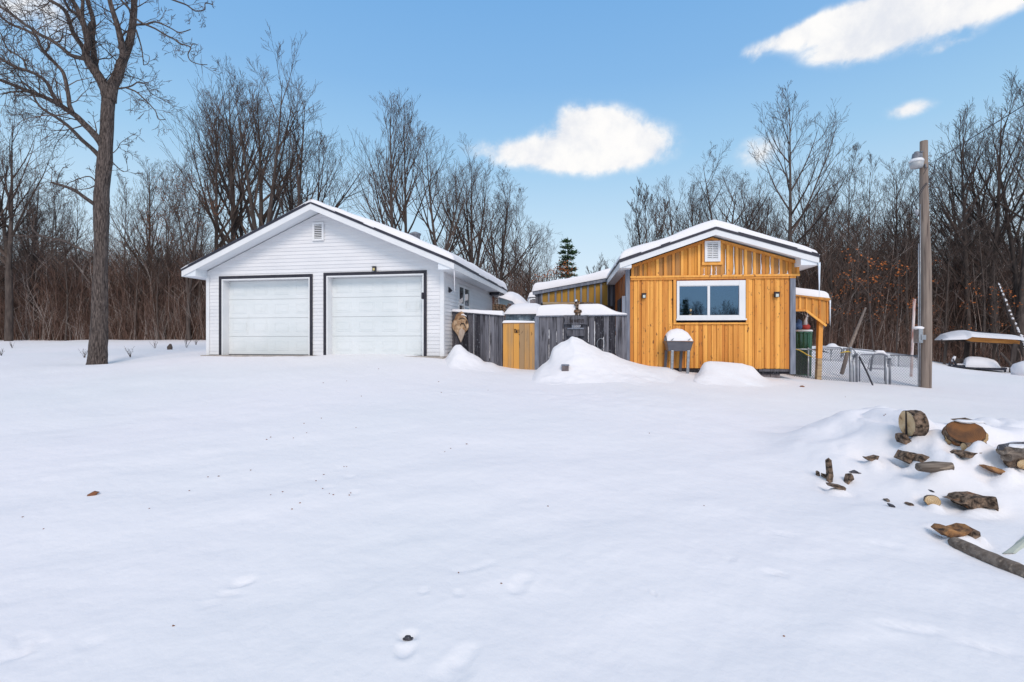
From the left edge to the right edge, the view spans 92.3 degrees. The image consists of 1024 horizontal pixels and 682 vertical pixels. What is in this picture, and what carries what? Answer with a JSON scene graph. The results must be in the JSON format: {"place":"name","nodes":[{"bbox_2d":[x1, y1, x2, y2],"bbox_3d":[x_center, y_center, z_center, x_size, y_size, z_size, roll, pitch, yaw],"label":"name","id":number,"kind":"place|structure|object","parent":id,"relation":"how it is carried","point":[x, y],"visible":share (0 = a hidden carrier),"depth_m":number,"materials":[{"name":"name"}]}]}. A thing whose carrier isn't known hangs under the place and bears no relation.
{"place":"outdoors","nodes":[
{"label":"outdoors","id":0,"kind":"place"},
{"bbox_2d":[0,337,1023,681],"bbox_3d":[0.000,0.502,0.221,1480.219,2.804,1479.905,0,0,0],"label":"snow ground","id":1,"kind":"structure","parent":0,"point":[684,527],"depth_m":3.68,"materials":[{"name":"white snow"}]},
{"bbox_2d":[0,207,54,339],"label":"bare tree","id":2,"kind":"object","parent":1,"relation":"on","point":[30,260],"visible":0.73,"depth_m":29.50,"materials":[{"name":"brown plant"}]},
{"bbox_2d":[0,97,63,340],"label":"bare tree","id":3,"kind":"object","parent":1,"relation":"on","point":[9,320],"visible":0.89,"depth_m":27.90,"materials":[{"name":"brown plant"}]},
{"bbox_2d":[0,122,72,228],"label":"bare tree","id":4,"kind":"object","parent":1,"relation":"on","point":[8,217],"visible":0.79,"depth_m":28.04,"materials":[{"name":"brown plant"}]},
{"bbox_2d":[0,171,76,302],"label":"bare tree","id":5,"kind":"object","parent":1,"relation":"on","point":[53,215],"visible":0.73,"depth_m":30.82,"materials":[{"name":"brown plant"}]},
{"bbox_2d":[0,163,92,312],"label":"bare tree","id":6,"kind":"object","parent":1,"relation":"on","point":[28,232],"visible":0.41,"depth_m":33.13,"materials":[{"name":"brown plant"}]},
{"bbox_2d":[13,194,89,266],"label":"bare tree","id":7,"kind":"object","parent":1,"relation":"on","point":[56,224],"visible":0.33,"depth_m":48.54,"materials":[{"name":"brown plant"}]},
{"bbox_2d":[39,219,88,340],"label":"bare tree","id":8,"kind":"object","parent":1,"relation":"on","point":[66,291],"visible":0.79,"depth_m":28.97,"materials":[{"name":"brown plant"}]},
{"bbox_2d":[55,181,116,276],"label":"bare tree","id":9,"kind":"object","parent":1,"relation":"on","point":[84,211],"visible":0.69,"depth_m":32.97,"materials":[{"name":"brown plant"}]},
{"bbox_2d":[0,268,205,340],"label":"brush","id":10,"kind":"object","parent":1,"relation":"on","point":[115,335],"visible":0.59,"depth_m":29.29,"materials":[{"name":"brown plant"}]},
{"bbox_2d":[0,212,220,339],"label":"undergrowth","id":11,"kind":"object","parent":1,"relation":"on","point":[53,294],"visible":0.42,"depth_m":29.93,"materials":[{"name":"brown plant"}]},
{"bbox_2d":[0,0,223,364],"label":"tree","id":12,"kind":"object","parent":1,"relation":"on","point":[109,88],"visible":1,"depth_m":12.85,"materials":[{"name":"brown plant"}]},
{"bbox_2d":[108,211,157,339],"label":"bare tree","id":13,"kind":"object","parent":1,"relation":"on","point":[128,244],"visible":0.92,"depth_m":29.45,"materials":[{"name":"brown plant"}]},
{"bbox_2d":[85,155,184,306],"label":"bare tree","id":14,"kind":"object","parent":1,"relation":"on","point":[149,199],"visible":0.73,"depth_m":33.71,"materials":[{"name":"brown plant"}]},
{"bbox_2d":[109,176,174,317],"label":"bare tree","id":15,"kind":"object","parent":1,"relation":"on","point":[127,202],"visible":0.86,"depth_m":31.12,"materials":[{"name":"brown plant"}]},
{"bbox_2d":[139,226,178,339],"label":"bare tree","id":16,"kind":"object","parent":1,"relation":"on","point":[159,272],"visible":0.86,"depth_m":28.96,"materials":[{"name":"brown plant"}]},
{"bbox_2d":[109,186,213,331],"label":"bare tree","id":17,"kind":"object","parent":1,"relation":"on","point":[168,216],"visible":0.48,"depth_m":30.50,"materials":[{"name":"brown plant"}]},
{"bbox_2d":[142,140,239,339],"bbox_3d":[-18.661,-5.555,29.190,5.785,11.632,5.242,0,0,34],"label":"bare tree","id":18,"kind":"object","parent":1,"relation":"on","point":[183,257],"visible":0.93,"depth_m":28.70,"materials":[{"name":"brown plant"}]},
{"bbox_2d":[176,194,235,339],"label":"bare tree","id":19,"kind":"object","parent":1,"relation":"on","point":[201,244],"visible":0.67,"depth_m":29.42,"materials":[{"name":"brown plant"}]},
{"bbox_2d":[173,56,272,244],"bbox_3d":[-19.100,-8.585,32.855,6.288,17.687,9.335,0,0,-37],"label":"bare tree","id":20,"kind":"object","parent":1,"relation":"on","point":[237,225],"visible":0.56,"depth_m":31.45,"materials":[{"name":"brown plant"}]},
{"bbox_2d":[156,79,295,250],"bbox_3d":[-19.051,-8.158,31.848,7.885,16.801,7.413,0,0,39],"label":"bare tree","id":21,"kind":"object","parent":1,"relation":"on","point":[216,194],"visible":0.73,"depth_m":31.07,"materials":[{"name":"brown plant"}]},
{"bbox_2d":[190,90,281,237],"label":"bare tree","id":22,"kind":"object","parent":1,"relation":"on","point":[240,230],"visible":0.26,"depth_m":35.46,"materials":[{"name":"brown plant"}]},
{"bbox_2d":[164,19,339,233],"bbox_3d":[-16.174,-9.353,31.366,9.594,19.346,8.923,0,0,-41],"label":"bare tree","id":23,"kind":"object","parent":1,"relation":"on","point":[268,214],"visible":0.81,"depth_m":30.76,"materials":[{"name":"brown plant"}]},
{"bbox_2d":[264,130,355,216],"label":"bare tree","id":24,"kind":"object","parent":1,"relation":"on","point":[329,164],"visible":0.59,"depth_m":35.48,"materials":[{"name":"brown plant"}]},
{"bbox_2d":[242,77,386,213],"bbox_3d":[-13.591,-8.364,32.345,8.921,17.334,9.554,0,0,-38],"label":"bare tree","id":25,"kind":"object","parent":1,"relation":"on","point":[299,188],"visible":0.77,"depth_m":31.37,"materials":[{"name":"brown plant"}]},
{"bbox_2d":[181,199,507,358],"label":"garage","id":26,"kind":"structure","parent":1,"relation":"on","point":[311,277],"depth_m":13.64,"materials":[{"name":"white plastic"}]},
{"bbox_2d":[229,280,308,353],"bbox_3d":[-6.928,-0.666,14.147,2.710,2.132,0.044,0,0,10],"label":"garage door","id":27,"kind":"structure","parent":26,"relation":"in","point":[280,308],"depth_m":14.14,"materials":[{"name":"paint"}]},
{"bbox_2d":[200,355,446,358],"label":"foundation","id":28,"kind":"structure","parent":26,"relation":"in","point":[440,357],"depth_m":13.65,"materials":[{"name":"concrete"}]},
{"bbox_2d":[332,276,421,354],"bbox_3d":[-3.682,-0.676,13.563,2.746,2.152,0.043,0,0,10],"label":"garage door","id":29,"kind":"structure","parent":26,"relation":"in","point":[353,330],"depth_m":13.55,"materials":[{"name":"paint"}]},
{"bbox_2d":[458,284,469,308],"bbox_3d":[-1.473,-1.025,14.941,0.079,1.250,1.220,0,0,10],"label":"side window","id":30,"kind":"structure","parent":26,"relation":"in","point":[464,292],"depth_m":14.88,"materials":[{"name":"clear glass"}]},
{"bbox_2d":[328,88,442,228],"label":"bare tree","id":31,"kind":"object","parent":1,"relation":"on","point":[391,191],"visible":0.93,"depth_m":29.72,"materials":[{"name":"brown plant"}]},
{"bbox_2d":[343,95,455,233],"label":"bare tree","id":32,"kind":"object","parent":1,"relation":"on","point":[404,218],"visible":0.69,"depth_m":31.68,"materials":[{"name":"brown plant"}]},
{"bbox_2d":[398,126,497,255],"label":"bare tree","id":33,"kind":"object","parent":1,"relation":"on","point":[450,232],"visible":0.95,"depth_m":30.93,"materials":[{"name":"brown plant"}]},
{"bbox_2d":[422,132,521,268],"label":"bare tree","id":34,"kind":"object","parent":1,"relation":"on","point":[479,245],"visible":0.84,"depth_m":32.29,"materials":[{"name":"brown plant"}]},
{"bbox_2d":[445,345,507,371],"bbox_3d":[-0.773,0.462,12.265,2.190,0.739,2.130,0,0,0],"label":"snow pile","id":35,"kind":"object","parent":1,"relation":"on","point":[459,357],"visible":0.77,"depth_m":12.05,"materials":[{"name":"white snow"}]},
{"bbox_2d":[452,309,504,365],"bbox_3d":[-0.952,0.203,13.509,1.548,2.193,0.174,0,0,19],"label":"plank fence","id":36,"kind":"object","parent":1,"relation":"on","point":[481,333],"visible":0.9,"depth_m":13.41,"materials":[{"name":"grey wood"}]},
{"bbox_2d":[452,311,468,341],"bbox_3d":[-1.431,-0.392,13.576,0.506,0.859,0.158,0,0,19],"label":"burl carving","id":37,"kind":"object","parent":36,"relation":"attached to","point":[460,325],"visible":1,"depth_m":13.51},
{"bbox_2d":[475,186,531,290],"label":"bare tree","id":38,"kind":"object","parent":1,"relation":"on","point":[523,217],"visible":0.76,"depth_m":35.72,"materials":[{"name":"brown plant"}]},
{"bbox_2d":[0,203,1022,314],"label":"woods","id":39,"kind":"object","parent":1,"relation":"on","point":[487,267],"visible":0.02,"depth_m":50.71,"materials":[{"name":"brown plant"}]},
{"bbox_2d":[497,292,527,305],"bbox_3d":[0.139,-0.406,19.211,1.114,3.013,2.750,0,0,6],"label":"canopy","id":40,"kind":"object","parent":1,"relation":"on","point":[512,298],"visible":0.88,"depth_m":18.16,"materials":[{"name":"white glass"}]},
{"bbox_2d":[462,165,563,303],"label":"bare tree","id":41,"kind":"object","parent":1,"relation":"on","point":[503,246],"visible":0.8,"depth_m":34.79,"materials":[{"name":"brown plant"}]},
{"bbox_2d":[206,215,821,319],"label":"undergrowth","id":42,"kind":"object","parent":1,"relation":"on","point":[515,288],"depth_m":33.53,"materials":[{"name":"brown plant"}]},
{"bbox_2d":[504,221,548,294],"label":"bare tree","id":43,"kind":"object","parent":1,"relation":"on","point":[530,235],"visible":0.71,"depth_m":39.69,"materials":[{"name":"brown plant"}]},
{"bbox_2d":[518,258,575,300],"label":"bare tree","id":44,"kind":"object","parent":1,"relation":"on","point":[561,268],"visible":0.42,"depth_m":35.25,"materials":[{"name":"brown plant"}]},
{"bbox_2d":[556,238,580,278],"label":"pine tree","id":45,"kind":"object","parent":1,"relation":"on","point":[568,251],"visible":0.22,"depth_m":37.81,"materials":[{"name":"green plant"}]},
{"bbox_2d":[532,268,614,344],"bbox_3d":[2.210,-0.622,16.960,2.899,3.444,2.727,0,0,6],"label":"annex","id":46,"kind":"object","parent":1,"relation":"on","point":[592,288],"visible":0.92,"depth_m":15.80,"materials":[{"name":"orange wood"}]},
{"bbox_2d":[535,304,626,369],"bbox_3d":[1.771,0.169,12.736,2.376,2.262,0.283,0,0,15],"label":"plank fence","id":47,"kind":"object","parent":1,"relation":"on","point":[548,334],"visible":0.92,"depth_m":12.61,"materials":[{"name":"wood"}]},
{"bbox_2d":[502,320,534,369],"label":"gate","id":48,"kind":"structure","parent":47,"relation":"attached to","point":[518,345],"depth_m":13.08,"materials":[{"name":"wood"}]},
{"bbox_2d":[504,303,540,323],"bbox_3d":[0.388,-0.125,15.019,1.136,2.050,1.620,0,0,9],"label":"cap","id":49,"kind":"object","parent":48,"relation":"on","point":[523,312],"visible":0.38,"depth_m":14.40,"materials":[{"name":"white snow"}]},
{"bbox_2d":[564,315,587,335],"bbox_3d":[1.639,-0.393,12.613,0.625,0.531,0.050,0,0,15],"label":"sign board","id":50,"kind":"object","parent":47,"relation":"attached to","point":[575,321],"visible":1,"depth_m":12.60,"materials":[{"name":"grey wood"}]},
{"bbox_2d":[532,336,680,385],"bbox_3d":[2.291,0.468,11.060,3.930,1.160,2.820,0,0,0],"label":"snow pile","id":51,"kind":"object","parent":1,"relation":"on","point":[587,362],"visible":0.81,"depth_m":10.92,"materials":[{"name":"white snow"}]},
{"bbox_2d":[625,177,673,246],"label":"bare tree","id":52,"kind":"object","parent":1,"relation":"on","point":[639,211],"visible":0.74,"depth_m":26.88,"materials":[{"name":"brown plant"}]},
{"bbox_2d":[663,329,693,373],"bbox_3d":[4.054,0.297,11.977,0.651,1.205,0.466,0,0,7],"label":"barbecue grill","id":53,"kind":"object","parent":1,"relation":"on","point":[681,340],"visible":0.94,"depth_m":11.82,"materials":[{"name":"grey metal"}]},
{"bbox_2d":[649,174,718,239],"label":"bare tree","id":54,"kind":"object","parent":1,"relation":"on","point":[694,208],"visible":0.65,"depth_m":31.00,"materials":[{"name":"brown plant"}]},
{"bbox_2d":[647,182,730,240],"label":"bare tree","id":55,"kind":"object","parent":1,"relation":"on","point":[696,200],"visible":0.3,"depth_m":33.99,"materials":[{"name":"brown plant"}]},
{"bbox_2d":[604,220,830,379],"bbox_3d":[5.813,-0.829,15.780,5.582,4.326,8.112,0,0,6],"label":"cabin","id":56,"kind":"object","parent":1,"relation":"on","point":[739,292],"visible":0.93,"depth_m":12.14,"materials":[{"name":"orange wood"}]},
{"bbox_2d":[676,280,746,319],"bbox_3d":[4.914,-1.002,12.153,1.677,0.982,0.105,0,0,6],"label":"window","id":57,"kind":"structure","parent":56,"relation":"in","point":[741,284],"depth_m":12.12,"materials":[{"name":"white plastic"}]},
{"bbox_2d":[653,140,783,240],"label":"bare tree","id":58,"kind":"object","parent":1,"relation":"on","point":[745,226],"visible":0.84,"depth_m":29.39,"materials":[{"name":"brown plant"}]},
{"bbox_2d":[693,361,790,387],"bbox_3d":[5.493,0.816,10.965,3.060,0.690,1.830,0,0,0],"label":"snow pile","id":59,"kind":"object","parent":1,"relation":"on","point":[727,374],"visible":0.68,"depth_m":10.97,"materials":[{"name":"white snow"}]},
{"bbox_2d":[714,173,801,243],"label":"bare tree","id":60,"kind":"object","parent":1,"relation":"on","point":[766,223],"visible":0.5,"depth_m":32.44,"materials":[{"name":"brown plant"}]},
{"bbox_2d":[793,339,812,374],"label":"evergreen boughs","id":61,"kind":"object","parent":1,"relation":"on","point":[802,360],"visible":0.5,"depth_m":13.28,"materials":[{"name":"green plant"}]},
{"bbox_2d":[796,330,812,375],"bbox_3d":[8.155,0.341,13.931,0.632,1.318,0.632,0,0,0],"label":"rain barrel","id":62,"kind":"object","parent":1,"relation":"on","point":[802,335],"visible":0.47,"depth_m":13.67,"materials":[{"name":"green plastic"}]},
{"bbox_2d":[747,81,866,242],"bbox_3d":[15.714,-6.782,26.586,5.912,14.679,4.114,0,0,45],"label":"bare tree","id":63,"kind":"object","parent":1,"relation":"on","point":[789,208],"visible":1,"depth_m":26.48,"materials":[{"name":"brown plant"}]},
{"bbox_2d":[794,346,855,381],"bbox_3d":[8.317,0.668,13.088,1.746,1.046,0.166,0,0,-8],"label":"chain link fence","id":64,"kind":"object","parent":1,"relation":"on","point":[841,354],"visible":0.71,"depth_m":13.10,"materials":[{"name":"metal"}]},
{"bbox_2d":[782,142,869,341],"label":"bare tree","id":65,"kind":"object","parent":1,"relation":"on","point":[849,186],"visible":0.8,"depth_m":28.95,"materials":[{"name":"brown plant"}]},
{"bbox_2d":[803,191,860,343],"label":"bare tree","id":66,"kind":"object","parent":1,"relation":"on","point":[828,244],"visible":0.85,"depth_m":26.91,"materials":[{"name":"brown plant"}]},
{"bbox_2d":[774,168,896,285],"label":"bare tree","id":67,"kind":"object","parent":1,"relation":"on","point":[807,218],"visible":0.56,"depth_m":32.66,"materials":[{"name":"brown plant"}]},
{"bbox_2d":[797,190,884,336],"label":"bare tree","id":68,"kind":"object","parent":1,"relation":"on","point":[846,228],"visible":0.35,"depth_m":31.64,"materials":[{"name":"brown plant"}]},
{"bbox_2d":[840,307,865,374],"bbox_3d":[10.082,-0.021,14.471,1.338,1.988,0.127,0,0,-27],"label":"leaning trunk","id":69,"kind":"object","parent":1,"relation":"on","point":[851,342],"visible":0.82,"depth_m":14.38,"materials":[{"name":"grey wood"}]},
{"bbox_2d":[830,261,884,345],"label":"beech sapling","id":70,"kind":"object","parent":1,"relation":"on","point":[855,295],"visible":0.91,"depth_m":24.78,"materials":[{"name":"orange plant"}]},
{"bbox_2d":[823,150,903,300],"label":"bare tree","id":71,"kind":"object","parent":1,"relation":"on","point":[874,198],"visible":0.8,"depth_m":30.00,"materials":[{"name":"brown plant"}]},
{"bbox_2d":[837,204,899,343],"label":"bare tree","id":72,"kind":"object","parent":1,"relation":"on","point":[857,237],"visible":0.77,"depth_m":27.55,"materials":[{"name":"brown plant"}]},
{"bbox_2d":[823,348,917,367],"bbox_3d":[12.389,0.763,17.000,3.362,1.021,0.055,0,0,0],"label":"chain link fence","id":73,"kind":"object","parent":1,"relation":"on","point":[831,353],"visible":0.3,"depth_m":17.00,"materials":[{"name":"metal"}]},
{"bbox_2d":[831,228,910,350],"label":"beech sapling","id":74,"kind":"object","parent":1,"relation":"on","point":[869,302],"visible":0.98,"depth_m":22.05,"materials":[{"name":"orange plant"}]},
{"bbox_2d":[852,353,890,384],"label":"yard gate","id":75,"kind":"structure","parent":1,"relation":"on","point":[854,369],"depth_m":13.19,"materials":[{"name":"metal"}]},
{"bbox_2d":[830,158,936,326],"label":"bare tree","id":76,"kind":"object","parent":1,"relation":"on","point":[894,201],"visible":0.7,"depth_m":31.76,"materials":[{"name":"brown plant"}]},
{"bbox_2d":[780,190,1023,366],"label":"undergrowth","id":77,"kind":"object","parent":1,"relation":"on","point":[955,327],"visible":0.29,"depth_m":27.74,"materials":[{"name":"brown plant"}]},
{"bbox_2d":[868,196,939,351],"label":"bare tree","id":78,"kind":"object","parent":1,"relation":"on","point":[908,248],"visible":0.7,"depth_m":26.93,"materials":[{"name":"brown plant"}]},
{"bbox_2d":[858,234,950,352],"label":"beech sapling","id":79,"kind":"object","parent":1,"relation":"on","point":[897,267],"visible":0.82,"depth_m":24.10,"materials":[{"name":"orange plant"}]},
{"bbox_2d":[894,449,916,463],"bbox_3d":[3.954,1.168,4.930,0.170,0.150,0.140,0,0,0],"label":"firewood chunk","id":80,"kind":"object","parent":1,"relation":"on","point":[905,456],"visible":0.84,"depth_m":4.88,"materials":[{"name":"brown wood"}]},
{"bbox_2d":[877,278,940,354],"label":"beech sapling","id":81,"kind":"object","parent":1,"relation":"on","point":[912,280],"visible":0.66,"depth_m":26.17,"materials":[{"name":"orange plant"}]},
{"bbox_2d":[801,279,1023,366],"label":"brush","id":82,"kind":"object","parent":1,"relation":"on","point":[877,347],"visible":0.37,"depth_m":25.56,"materials":[{"name":"brown plant"}]},
{"bbox_2d":[910,299,915,376],"bbox_3d":[12.223,0.058,15.000,0.194,2.678,0.084,0,0,0],"label":"marker pole","id":83,"kind":"object","parent":1,"relation":"on","point":[913,325],"visible":0.87,"depth_m":14.98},
{"bbox_2d":[898,410,928,436],"bbox_3d":[4.171,0.856,5.112,0.146,0.277,0.274,0,0,7],"label":"firewood log","id":84,"kind":"object","parent":1,"relation":"on","point":[915,424],"visible":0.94,"depth_m":5.04,"materials":[{"name":"brown wood"}]},
{"bbox_2d":[909,140,931,387],"bbox_3d":[10.754,-1.937,12.911,0.609,6.648,0.345,0,0,0],"label":"utility pole","id":85,"kind":"object","parent":1,"relation":"on","point":[922,334],"visible":0.98,"depth_m":12.86,"materials":[{"name":"wood"}]},
{"bbox_2d":[887,354,918,386],"bbox_3d":[10.470,0.863,13.117,0.914,1.019,0.204,0,0,0],"label":"chain link fence","id":86,"kind":"object","parent":85,"relation":"attached to","point":[896,355],"visible":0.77,"depth_m":13.13,"materials":[{"name":"metal"}]},
{"bbox_2d":[841,166,1005,301],"bbox_3d":[27.980,-5.382,34.416,7.651,13.882,7.145,0,0,-13],"label":"bare tree","id":87,"kind":"object","parent":1,"relation":"on","point":[910,194],"visible":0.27,"depth_m":33.88,"materials":[{"name":"brown plant"}]},
{"bbox_2d":[889,202,975,353],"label":"bare tree","id":88,"kind":"object","parent":1,"relation":"on","point":[948,280],"visible":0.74,"depth_m":26.86,"materials":[{"name":"brown plant"}]},
{"bbox_2d":[915,461,954,472],"bbox_3d":[3.928,1.176,4.576,0.296,0.116,0.110,0,0,6],"label":"firewood log","id":89,"kind":"object","parent":1,"relation":"on","point":[932,466],"visible":0.98,"depth_m":4.54,"materials":[{"name":"grey wood"}]},
{"bbox_2d":[867,97,1023,356],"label":"bare tree","id":90,"kind":"object","parent":1,"relation":"on","point":[962,155],"visible":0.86,"depth_m":27.04,"materials":[{"name":"brown plant"}]},
{"bbox_2d":[944,432,952,444],"bbox_3d":[4.406,0.973,4.927,0.152,0.158,0.187,0,0,28],"label":"firewood log","id":91,"kind":"object","parent":1,"relation":"on","point":[948,441],"visible":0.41,"depth_m":4.87,"materials":[{"name":"brown wood"}]},
{"bbox_2d":[901,146,1002,354],"bbox_3d":[27.521,-5.155,30.553,5.593,13.888,3.892,0,0,-26],"label":"bare tree","id":92,"kind":"object","parent":1,"relation":"on","point":[942,165],"visible":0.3,"depth_m":30.25,"materials":[{"name":"brown plant"}]},
{"bbox_2d":[931,523,973,537],"bbox_3d":[3.237,1.393,3.630,0.222,0.083,0.140,0,0,0],"label":"firewood chunk","id":93,"kind":"object","parent":1,"relation":"on","point":[956,530],"visible":0.98,"depth_m":3.60,"materials":[{"name":"brown wood"}]},
{"bbox_2d":[882,65,1023,361],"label":"bare tree","id":94,"kind":"object","parent":1,"relation":"on","point":[998,173],"visible":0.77,"depth_m":26.88,"materials":[{"name":"brown plant"}]},
{"bbox_2d":[941,421,985,445],"bbox_3d":[4.459,0.923,4.856,0.321,0.271,0.242,0,0,23],"label":"firewood log","id":95,"kind":"object","parent":1,"relation":"on","point":[958,432],"visible":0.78,"depth_m":4.81,"materials":[{"name":"brown wood"}]},
{"bbox_2d":[943,491,988,509],"bbox_3d":[3.883,1.368,4.220,0.261,0.117,0.200,0,0,0],"label":"firewood chunk","id":96,"kind":"object","parent":1,"relation":"on","point":[969,500],"visible":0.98,"depth_m":4.16,"materials":[{"name":"brown wood"}]},
{"bbox_2d":[928,70,1023,362],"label":"bare tree","id":97,"kind":"object","parent":1,"relation":"on","point":[1019,293],"visible":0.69,"depth_m":26.24,"materials":[{"name":"brown plant"}]},
{"bbox_2d":[936,189,1016,356],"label":"bare tree","id":98,"kind":"object","parent":1,"relation":"on","point":[982,278],"visible":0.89,"depth_m":25.92,"materials":[{"name":"brown plant"}]},
{"bbox_2d":[947,356,1006,371],"bbox_3d":[19.496,0.953,20.682,1.817,0.600,1.150,0,0,36],"label":"picnic table","id":99,"kind":"object","parent":1,"relation":"on","point":[978,363],"visible":0.99,"depth_m":20.34,"materials":[{"name":"grey wood"}]},
{"bbox_2d":[935,330,1023,372],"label":"pergola","id":100,"kind":"object","parent":1,"relation":"on","point":[967,336],"visible":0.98,"depth_m":20.79,"materials":[{"name":"brown wood"}]},
{"bbox_2d":[948,537,1023,577],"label":"long pole","id":101,"kind":"object","parent":1,"relation":"on","point":[990,558],"visible":0.89,"depth_m":3.30,"materials":[{"name":"grey wood"}]},
{"bbox_2d":[980,495,998,510],"bbox_3d":[3.998,1.369,4.133,0.131,0.126,0.121,0,0,39],"label":"firewood log","id":102,"kind":"object","parent":1,"relation":"on","point":[990,502],"visible":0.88,"depth_m":4.09,"materials":[{"name":"brown wood"}]},
{"bbox_2d":[959,261,1022,366],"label":"beech sapling","id":103,"kind":"object","parent":1,"relation":"on","point":[1012,263],"visible":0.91,"depth_m":24.19,"materials":[{"name":"orange plant"}]},
{"bbox_2d":[976,195,1023,366],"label":"bare tree","id":104,"kind":"object","parent":1,"relation":"on","point":[1005,275],"visible":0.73,"depth_m":26.29,"materials":[{"name":"brown plant"}]},
{"bbox_2d":[998,283,1023,356],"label":"fallen birch","id":105,"kind":"object","parent":1,"relation":"on","point":[1015,328],"visible":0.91,"depth_m":23.32,"materials":[{"name":"white plant"}]},
{"bbox_2d":[0,0,1023,309],"label":"sky","id":106,"kind":"structure","parent":0,"point":[581,100],"materials":[{"name":"blue"}]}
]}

